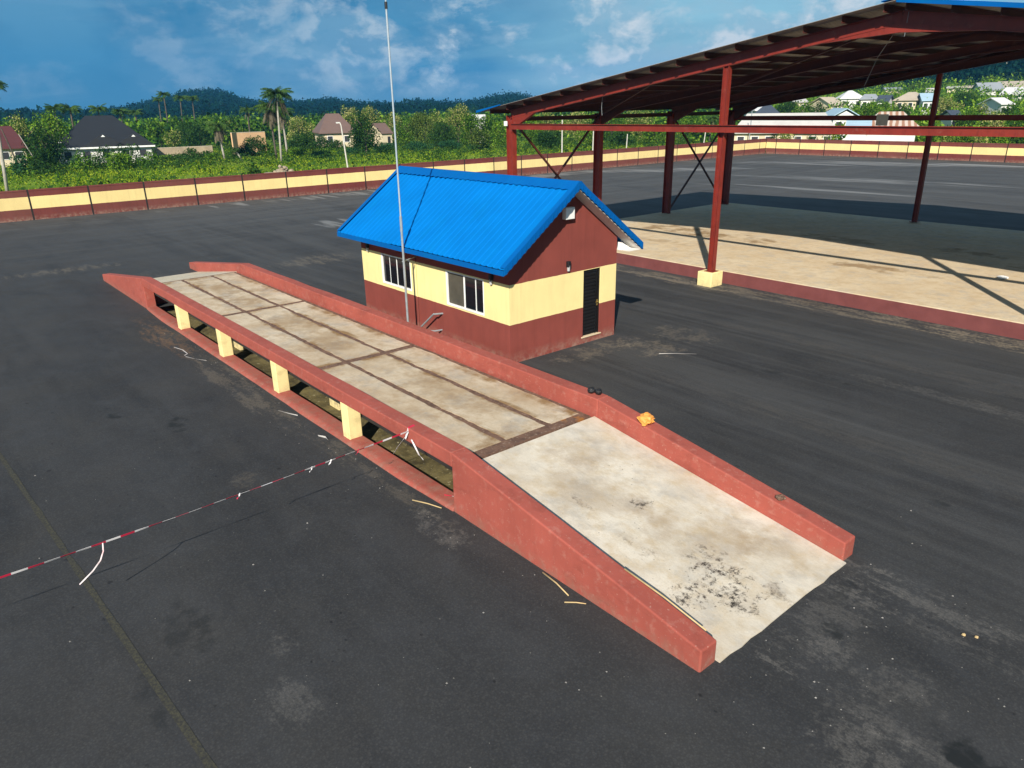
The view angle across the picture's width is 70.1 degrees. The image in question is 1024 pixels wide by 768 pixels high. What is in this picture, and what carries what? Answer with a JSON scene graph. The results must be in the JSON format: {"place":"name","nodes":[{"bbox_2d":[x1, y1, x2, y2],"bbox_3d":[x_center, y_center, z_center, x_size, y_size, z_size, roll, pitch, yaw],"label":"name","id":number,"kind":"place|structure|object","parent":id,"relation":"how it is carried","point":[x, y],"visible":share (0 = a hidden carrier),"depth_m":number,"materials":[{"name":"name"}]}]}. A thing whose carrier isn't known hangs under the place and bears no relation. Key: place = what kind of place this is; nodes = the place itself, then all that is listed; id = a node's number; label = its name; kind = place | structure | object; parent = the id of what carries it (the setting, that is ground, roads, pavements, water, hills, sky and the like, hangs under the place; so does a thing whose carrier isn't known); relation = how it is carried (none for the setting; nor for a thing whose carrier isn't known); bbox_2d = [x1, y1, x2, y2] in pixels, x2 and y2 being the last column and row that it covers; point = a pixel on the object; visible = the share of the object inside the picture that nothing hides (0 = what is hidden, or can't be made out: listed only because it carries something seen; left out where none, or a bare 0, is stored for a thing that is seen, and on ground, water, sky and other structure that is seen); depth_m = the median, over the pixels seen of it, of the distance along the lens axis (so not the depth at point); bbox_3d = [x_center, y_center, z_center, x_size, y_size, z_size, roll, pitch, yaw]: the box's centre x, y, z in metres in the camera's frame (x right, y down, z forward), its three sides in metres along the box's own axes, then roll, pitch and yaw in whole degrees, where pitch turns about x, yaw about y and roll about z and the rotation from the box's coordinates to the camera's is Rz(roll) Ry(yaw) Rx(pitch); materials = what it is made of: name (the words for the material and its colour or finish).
{"place":"outdoors","nodes":[
{"label":"outdoors","id":0,"kind":"place"},
{"bbox_2d":[167,310,453,491],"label":"pit ground","id":1,"kind":"structure","parent":0,"point":[439,473],"depth_m":17.21,"materials":[{"name":"brown soil"}]},
{"bbox_2d":[0,153,1023,767],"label":"asphalt yard","id":2,"kind":"structure","parent":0,"point":[378,605],"depth_m":12.18,"materials":[{"name":"black asphalt"}]},
{"bbox_2d":[0,452,217,767],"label":"painted line","id":3,"kind":"object","parent":2,"relation":"on","point":[189,734],"visible":1,"depth_m":10.04,"materials":[{"name":"paint"}]},
{"bbox_2d":[0,138,766,222],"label":"perimeter wall","id":4,"kind":"structure","parent":2,"relation":"on","point":[34,204],"depth_m":60.32,"materials":[{"name":"paint"}]},
{"bbox_2d":[384,0,416,321],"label":"mast","id":5,"kind":"object","parent":2,"relation":"on","point":[401,227],"visible":0.94,"depth_m":21.32,"materials":[{"name":"silver metal"}]},
{"bbox_2d":[102,261,854,671],"bbox_3d":[-6.157,-1.302,21.480,4.229,1.463,31.367,-17,26,-37],"label":"weighbridge","id":6,"kind":"object","parent":2,"relation":"on","point":[580,489],"visible":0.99,"depth_m":13.34,"materials":[{"name":"red paint"}]},
{"bbox_2d":[0,424,422,584],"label":"barrier tape","id":7,"kind":"object","parent":6,"relation":"attached to","point":[406,432],"visible":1,"depth_m":10.74,"materials":[{"name":"plastic"}]},
{"bbox_2d":[637,412,654,425],"bbox_3d":[2.565,0.669,13.979,0.352,0.245,0.290,3,21,10],"label":"plastic bag","id":8,"kind":"object","parent":6,"relation":"on","point":[645,418],"visible":1,"depth_m":13.90,"materials":[{"name":"yellow plastic"}]},
{"bbox_2d":[624,568,706,630],"bbox_3d":[2.050,2.886,9.838,0.039,0.237,1.394,-18,26,-37],"label":"wooden stick","id":9,"kind":"object","parent":6,"relation":"on","point":[646,584],"visible":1,"depth_m":9.84,"materials":[{"name":"wood"}]},
{"bbox_2d":[337,166,642,361],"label":"weighing office","id":10,"kind":"structure","parent":2,"relation":"on","point":[516,268],"depth_m":21.34,"materials":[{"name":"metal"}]},
{"bbox_2d":[381,253,411,290],"bbox_3d":[-3.780,-3.690,23.982,0.090,1.000,1.800,-17,26,-37],"label":"window","id":11,"kind":"structure","parent":10,"relation":"in","point":[392,267],"depth_m":24.06,"materials":[{"name":"white glass"}]},
{"bbox_2d":[445,270,484,315],"bbox_3d":[-1.356,-2.670,21.287,0.090,1.040,1.830,-17,26,-37],"label":"window","id":12,"kind":"structure","parent":10,"relation":"in","point":[464,292],"depth_m":21.29,"materials":[{"name":"white glass"}]},
{"bbox_2d":[583,267,599,335],"bbox_3d":[2.355,-2.464,21.921,0.720,2.018,0.161,-17,26,-37],"label":"door","id":13,"kind":"structure","parent":10,"relation":"in","point":[591,282],"depth_m":21.94,"materials":[{"name":"black metal"}]},
{"bbox_2d":[34,333,1021,767],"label":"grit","id":14,"kind":"object","parent":2,"relation":"on","point":[606,671],"visible":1,"depth_m":9.95,"materials":[{"name":"grey gravel"}]},
{"bbox_2d":[476,0,1023,287],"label":"canopy","id":15,"kind":"object","parent":2,"relation":"on","point":[888,41],"visible":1,"depth_m":30.46,"materials":[{"name":"red metal"}]},
{"bbox_2d":[617,203,1023,323],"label":"loading slab","id":16,"kind":"structure","parent":2,"relation":"on","point":[952,267],"depth_m":32.21,"materials":[{"name":"concrete"}]},
{"bbox_2d":[616,253,1023,339],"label":"slab kerb","id":17,"kind":"structure","parent":16,"relation":"attached to","point":[971,322],"depth_m":25.42,"materials":[{"name":"paint"}]},
{"bbox_2d":[766,139,1023,162],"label":"perimeter wall","id":18,"kind":"structure","parent":2,"relation":"on","point":[992,152],"depth_m":91.03,"materials":[{"name":"paint"}]},
{"bbox_2d":[0,91,1023,311],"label":"field ground","id":19,"kind":"structure","parent":0,"point":[228,166],"depth_m":101.70,"materials":[{"name":"green plant"}]},
{"bbox_2d":[0,80,8,190],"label":"palm tree","id":20,"kind":"object","parent":19,"relation":"on","point":[3,162],"visible":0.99,"depth_m":66.81,"materials":[{"name":"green plant"}]},
{"bbox_2d":[0,126,26,166],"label":"bungalow","id":21,"kind":"object","parent":19,"relation":"on","point":[15,141],"visible":0.44,"depth_m":106.57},
{"bbox_2d":[8,151,30,176],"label":"bush","id":22,"kind":"object","parent":19,"relation":"on","point":[19,163],"visible":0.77,"depth_m":87.53,"materials":[{"name":"green plant"}]},
{"bbox_2d":[8,111,33,158],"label":"tree","id":23,"kind":"object","parent":19,"relation":"on","point":[19,129],"visible":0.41,"depth_m":112.24,"materials":[{"name":"green plant"}]},
{"bbox_2d":[21,147,53,173],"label":"bush","id":24,"kind":"object","parent":19,"relation":"on","point":[43,160],"visible":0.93,"depth_m":90.92,"materials":[{"name":"green plant"}]},
{"bbox_2d":[21,124,68,165],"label":"tree","id":25,"kind":"object","parent":19,"relation":"on","point":[34,143],"visible":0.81,"depth_m":101.23,"materials":[{"name":"green plant"}]},
{"bbox_2d":[32,111,71,151],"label":"tree","id":26,"kind":"object","parent":19,"relation":"on","point":[49,127],"visible":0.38,"depth_m":105.21,"materials":[{"name":"green plant"}]},
{"bbox_2d":[43,103,65,139],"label":"palm tree","id":27,"kind":"object","parent":19,"relation":"on","point":[54,109],"visible":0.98,"depth_m":120.67,"materials":[{"name":"green plant"}]},
{"bbox_2d":[58,103,82,127],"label":"palm tree","id":28,"kind":"object","parent":19,"relation":"on","point":[72,109],"visible":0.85,"depth_m":126.03,"materials":[{"name":"green plant"}]},
{"bbox_2d":[69,149,98,170],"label":"bush","id":29,"kind":"object","parent":19,"relation":"on","point":[84,163],"visible":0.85,"depth_m":95.47,"materials":[{"name":"green plant"}]},
{"bbox_2d":[89,145,115,169],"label":"bush","id":30,"kind":"object","parent":19,"relation":"on","point":[103,161],"visible":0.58,"depth_m":98.94,"materials":[{"name":"green plant"}]},
{"bbox_2d":[56,115,154,163],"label":"bungalow","id":31,"kind":"object","parent":19,"relation":"on","point":[89,135],"visible":0.58,"depth_m":108.17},
{"bbox_2d":[104,151,133,172],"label":"bush","id":32,"kind":"object","parent":19,"relation":"on","point":[117,159],"visible":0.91,"depth_m":93.87,"materials":[{"name":"green plant"}]},
{"bbox_2d":[115,143,142,167],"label":"bush","id":33,"kind":"object","parent":19,"relation":"on","point":[124,151],"visible":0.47,"depth_m":100.26,"materials":[{"name":"green plant"}]},
{"bbox_2d":[137,149,158,168],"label":"bush","id":34,"kind":"object","parent":19,"relation":"on","point":[149,155],"visible":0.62,"depth_m":98.71,"materials":[{"name":"green plant"}]},
{"bbox_2d":[145,118,168,147],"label":"tree","id":35,"kind":"object","parent":19,"relation":"on","point":[158,131],"visible":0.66,"depth_m":153.80,"materials":[{"name":"green plant"}]},
{"bbox_2d":[163,129,181,146],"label":"tree","id":36,"kind":"object","parent":19,"relation":"on","point":[171,141],"visible":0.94,"depth_m":141.09,"materials":[{"name":"green plant"}]},
{"bbox_2d":[152,146,212,156],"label":"garden wall","id":37,"kind":"structure","parent":19,"relation":"on","point":[170,150],"depth_m":119.39,"materials":[{"name":"concrete"}]},
{"bbox_2d":[174,119,198,146],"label":"tree","id":38,"kind":"object","parent":19,"relation":"on","point":[181,126],"visible":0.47,"depth_m":151.08,"materials":[{"name":"green plant"}]},
{"bbox_2d":[185,122,213,145],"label":"tree","id":39,"kind":"object","parent":19,"relation":"on","point":[197,129],"visible":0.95,"depth_m":144.80,"materials":[{"name":"green plant"}]},
{"bbox_2d":[203,118,230,159],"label":"palm tree","id":40,"kind":"object","parent":19,"relation":"on","point":[219,131],"visible":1,"depth_m":109.81,"materials":[{"name":"green plant"}]},
{"bbox_2d":[237,131,265,152],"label":"garden wall","id":41,"kind":"structure","parent":19,"relation":"on","point":[241,136],"depth_m":127.90,"materials":[{"name":"concrete"}]},
{"bbox_2d":[238,135,267,156],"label":"bush","id":42,"kind":"object","parent":19,"relation":"on","point":[252,144],"visible":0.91,"depth_m":117.23,"materials":[{"name":"green plant"}]},
{"bbox_2d":[254,100,280,159],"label":"palm tree","id":43,"kind":"object","parent":19,"relation":"on","point":[270,117],"visible":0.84,"depth_m":106.93,"materials":[{"name":"green plant"}]},
{"bbox_2d":[259,86,293,163],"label":"palm tree","id":44,"kind":"object","parent":19,"relation":"on","point":[277,94],"visible":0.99,"depth_m":99.91,"materials":[{"name":"green plant"}]},
{"bbox_2d":[275,108,293,151],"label":"palm tree","id":45,"kind":"object","parent":19,"relation":"on","point":[283,119],"visible":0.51,"depth_m":120.65,"materials":[{"name":"green plant"}]},
{"bbox_2d":[283,131,315,148],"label":"tree","id":46,"kind":"object","parent":19,"relation":"on","point":[302,138],"visible":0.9,"depth_m":138.31,"materials":[{"name":"green plant"}]},
{"bbox_2d":[286,114,314,140],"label":"tree","id":47,"kind":"object","parent":19,"relation":"on","point":[295,122],"visible":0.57,"depth_m":158.16,"materials":[{"name":"green plant"}]},
{"bbox_2d":[305,135,332,148],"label":"bush","id":48,"kind":"object","parent":19,"relation":"on","point":[320,139],"visible":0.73,"depth_m":138.59,"materials":[{"name":"green plant"}]},
{"bbox_2d":[312,113,354,146],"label":"bungalow","id":49,"kind":"object","parent":19,"relation":"on","point":[328,127],"visible":0.62,"depth_m":143.53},
{"bbox_2d":[325,139,346,150],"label":"bush","id":50,"kind":"object","parent":19,"relation":"on","point":[336,143],"visible":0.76,"depth_m":134.24,"materials":[{"name":"green plant"}]},
{"bbox_2d":[340,104,358,125],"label":"tree","id":51,"kind":"object","parent":19,"relation":"on","point":[346,115],"visible":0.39,"depth_m":162.74,"materials":[{"name":"green plant"}]},
{"bbox_2d":[0,134,716,186],"bbox_3d":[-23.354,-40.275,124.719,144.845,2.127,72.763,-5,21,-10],"label":"scrub","id":52,"kind":"object","parent":19,"relation":"on","point":[360,151],"visible":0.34,"depth_m":108.78,"materials":[{"name":"green plant"}]},
{"bbox_2d":[348,109,381,153],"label":"tree","id":53,"kind":"object","parent":19,"relation":"on","point":[362,133],"visible":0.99,"depth_m":117.61,"materials":[{"name":"green plant"}]},
{"bbox_2d":[358,105,384,131],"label":"tree","id":54,"kind":"object","parent":19,"relation":"on","point":[371,114],"visible":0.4,"depth_m":165.44,"materials":[{"name":"green plant"}]},
{"bbox_2d":[0,107,743,148],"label":"wood","id":55,"kind":"object","parent":19,"relation":"on","point":[137,124],"visible":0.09,"depth_m":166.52,"materials":[{"name":"green plant"}]},
{"bbox_2d":[368,123,393,144],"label":"cottage","id":56,"kind":"structure","parent":19,"relation":"on","point":[386,132],"depth_m":143.95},
{"bbox_2d":[381,112,402,142],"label":"tree","id":57,"kind":"object","parent":19,"relation":"on","point":[389,121],"visible":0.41,"depth_m":158.15,"materials":[{"name":"green plant"}]},
{"bbox_2d":[392,118,423,143],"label":"tree","id":58,"kind":"object","parent":19,"relation":"on","point":[405,133],"visible":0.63,"depth_m":150.29,"materials":[{"name":"green plant"}]},
{"bbox_2d":[403,141,435,151],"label":"shrub","id":59,"kind":"object","parent":19,"relation":"on","point":[416,145],"visible":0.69,"depth_m":129.04,"materials":[{"name":"green plant"}]},
{"bbox_2d":[407,111,438,142],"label":"tree","id":60,"kind":"object","parent":19,"relation":"on","point":[419,123],"visible":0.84,"depth_m":147.43,"materials":[{"name":"green plant"}]},
{"bbox_2d":[425,121,463,146],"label":"tree","id":61,"kind":"object","parent":19,"relation":"on","point":[441,131],"visible":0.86,"depth_m":134.97,"materials":[{"name":"green plant"}]},
{"bbox_2d":[436,139,464,149],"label":"shrub","id":62,"kind":"object","parent":19,"relation":"on","point":[454,143],"visible":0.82,"depth_m":129.33,"materials":[{"name":"green plant"}]},
{"bbox_2d":[444,103,471,142],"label":"tree","id":63,"kind":"object","parent":19,"relation":"on","point":[455,117],"visible":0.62,"depth_m":145.52,"materials":[{"name":"green plant"}]},
{"bbox_2d":[459,113,481,144],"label":"tree","id":64,"kind":"object","parent":19,"relation":"on","point":[471,122],"visible":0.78,"depth_m":139.48,"materials":[{"name":"green plant"}]},
{"bbox_2d":[466,127,489,147],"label":"tree","id":65,"kind":"object","parent":19,"relation":"on","point":[475,137],"visible":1,"depth_m":124.38,"materials":[{"name":"green plant"}]},
{"bbox_2d":[477,113,499,143],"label":"tree","id":66,"kind":"object","parent":19,"relation":"on","point":[487,124],"visible":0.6,"depth_m":141.52,"materials":[{"name":"green plant"}]},
{"bbox_2d":[490,121,506,147],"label":"tree","id":67,"kind":"object","parent":19,"relation":"on","point":[497,132],"visible":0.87,"depth_m":133.28,"materials":[{"name":"green plant"}]},
{"bbox_2d":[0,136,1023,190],"bbox_3d":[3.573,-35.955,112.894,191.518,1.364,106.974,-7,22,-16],"label":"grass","id":68,"kind":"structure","parent":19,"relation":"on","point":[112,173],"depth_m":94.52,"materials":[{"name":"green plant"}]},
{"bbox_2d":[522,115,542,145],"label":"tree","id":69,"kind":"object","parent":19,"relation":"on","point":[530,134],"visible":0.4,"depth_m":137.11,"materials":[{"name":"green plant"}]},
{"bbox_2d":[533,130,563,149],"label":"tree","id":70,"kind":"object","parent":19,"relation":"on","point":[546,138],"visible":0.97,"depth_m":121.51,"materials":[{"name":"green plant"}]},
{"bbox_2d":[559,112,589,141],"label":"tree","id":71,"kind":"object","parent":19,"relation":"on","point":[576,121],"visible":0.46,"depth_m":145.85,"materials":[{"name":"green plant"}]},
{"bbox_2d":[575,121,592,144],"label":"tree","id":72,"kind":"object","parent":19,"relation":"on","point":[589,136],"visible":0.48,"depth_m":132.96,"materials":[{"name":"green plant"}]},
{"bbox_2d":[603,118,628,141],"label":"tree","id":73,"kind":"object","parent":19,"relation":"on","point":[616,120],"visible":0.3,"depth_m":149.46,"materials":[{"name":"green plant"}]},
{"bbox_2d":[605,131,637,146],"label":"tree","id":74,"kind":"object","parent":19,"relation":"on","point":[618,137],"visible":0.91,"depth_m":128.94,"materials":[{"name":"green plant"}]},
{"bbox_2d":[625,110,655,140],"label":"tree","id":75,"kind":"object","parent":19,"relation":"on","point":[642,120],"visible":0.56,"depth_m":150.71,"materials":[{"name":"green plant"}]},
{"bbox_2d":[641,122,665,142],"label":"tree","id":76,"kind":"object","parent":19,"relation":"on","point":[655,135],"visible":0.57,"depth_m":135.96,"materials":[{"name":"green plant"}]},
{"bbox_2d":[677,111,706,138],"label":"tree","id":77,"kind":"object","parent":19,"relation":"on","point":[687,120],"visible":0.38,"depth_m":148.99,"materials":[{"name":"green plant"}]},
{"bbox_2d":[734,112,834,143],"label":"long shed","id":78,"kind":"structure","parent":19,"relation":"on","point":[741,136],"depth_m":111.77,"materials":[{"name":"white metal"}]},
{"bbox_2d":[775,101,801,112],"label":"tree","id":79,"kind":"object","parent":19,"relation":"on","point":[789,105],"visible":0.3,"depth_m":166.64,"materials":[{"name":"green plant"}]},
{"bbox_2d":[791,100,814,112],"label":"tree","id":80,"kind":"object","parent":19,"relation":"on","point":[808,108],"visible":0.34,"depth_m":161.33,"materials":[{"name":"green plant"}]},
{"bbox_2d":[806,97,842,111],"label":"house","id":81,"kind":"structure","parent":19,"relation":"on","point":[825,101],"depth_m":197.43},
{"bbox_2d":[826,108,858,139],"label":"house","id":82,"kind":"structure","parent":19,"relation":"on","point":[838,111],"depth_m":126.60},
{"bbox_2d":[836,90,861,109],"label":"house","id":83,"kind":"structure","parent":19,"relation":"on","point":[851,96],"depth_m":209.91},
{"bbox_2d":[687,71,1023,142],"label":"slope wood","id":84,"kind":"object","parent":19,"relation":"on","point":[871,90],"visible":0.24,"depth_m":219.03,"materials":[{"name":"green plant"}]},
{"bbox_2d":[846,120,871,140],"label":"lean to","id":85,"kind":"object","parent":19,"relation":"on","point":[858,123],"visible":0.33,"depth_m":102.70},
{"bbox_2d":[856,101,880,114],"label":"tree","id":86,"kind":"object","parent":19,"relation":"on","point":[869,110],"visible":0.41,"depth_m":148.19,"materials":[{"name":"green plant"}]},
{"bbox_2d":[874,98,897,112],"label":"tree","id":87,"kind":"object","parent":19,"relation":"on","point":[885,106],"visible":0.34,"depth_m":151.72,"materials":[{"name":"green plant"}]},
{"bbox_2d":[866,111,918,141],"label":"house","id":88,"kind":"structure","parent":19,"relation":"on","point":[894,137],"depth_m":102.54,"materials":[{"name":"white paint"}]},
{"bbox_2d":[892,92,919,111],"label":"house","id":89,"kind":"structure","parent":19,"relation":"on","point":[912,98],"depth_m":196.24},
{"bbox_2d":[918,93,933,113],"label":"house","id":90,"kind":"structure","parent":19,"relation":"on","point":[924,99],"depth_m":190.84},
{"bbox_2d":[929,94,964,114],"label":"tree","id":91,"kind":"object","parent":19,"relation":"on","point":[944,104],"visible":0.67,"depth_m":174.53,"materials":[{"name":"green plant"}]},
{"bbox_2d":[940,110,960,125],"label":"house","id":92,"kind":"structure","parent":19,"relation":"on","point":[949,122],"depth_m":138.18,"materials":[{"name":"stone"}]},
{"bbox_2d":[953,91,981,111],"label":"tree","id":93,"kind":"object","parent":19,"relation":"on","point":[961,95],"visible":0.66,"depth_m":188.29,"materials":[{"name":"green plant"}]},
{"bbox_2d":[954,108,984,126],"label":"tree","id":94,"kind":"object","parent":19,"relation":"on","point":[976,112],"visible":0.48,"depth_m":132.81,"materials":[{"name":"green plant"}]},
{"bbox_2d":[971,82,1003,95],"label":"warehouse","id":95,"kind":"structure","parent":19,"relation":"on","point":[996,85],"depth_m":242.53,"materials":[{"name":"grey metal"}]},
{"bbox_2d":[982,110,1006,141],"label":"tree","id":96,"kind":"object","parent":19,"relation":"on","point":[998,123],"visible":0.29,"depth_m":119.63,"materials":[{"name":"green plant"}]},
{"bbox_2d":[977,97,1014,121],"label":"house","id":97,"kind":"structure","parent":19,"relation":"on","point":[993,104],"depth_m":161.41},
{"bbox_2d":[999,87,1023,98],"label":"warehouse","id":98,"kind":"structure","parent":19,"relation":"on","point":[1010,90],"depth_m":220.57,"materials":[{"name":"grey metal"}]},
{"bbox_2d":[0,0,1023,110],"label":"sky","id":99,"kind":"structure","parent":0,"point":[83,53],"materials":[{"name":"blue"}]},
{"bbox_2d":[185,71,1023,116],"bbox_3d":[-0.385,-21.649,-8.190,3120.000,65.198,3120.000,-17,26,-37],"label":"hills","id":100,"kind":"structure","parent":0,"point":[1010,77],"depth_m":302.12,"materials":[{"name":"green plant"}]},
{"bbox_2d":[0,87,645,122],"bbox_3d":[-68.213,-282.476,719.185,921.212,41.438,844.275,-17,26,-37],"label":"hill wood","id":101,"kind":"object","parent":100,"relation":"on","point":[228,105],"visible":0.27,"depth_m":533.98,"materials":[{"name":"green plant"}]},
{"bbox_2d":[654,59,1023,111],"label":"hillside wood","id":102,"kind":"object","parent":100,"relation":"on","point":[1016,66],"depth_m":291.72,"materials":[{"name":"green plant"}]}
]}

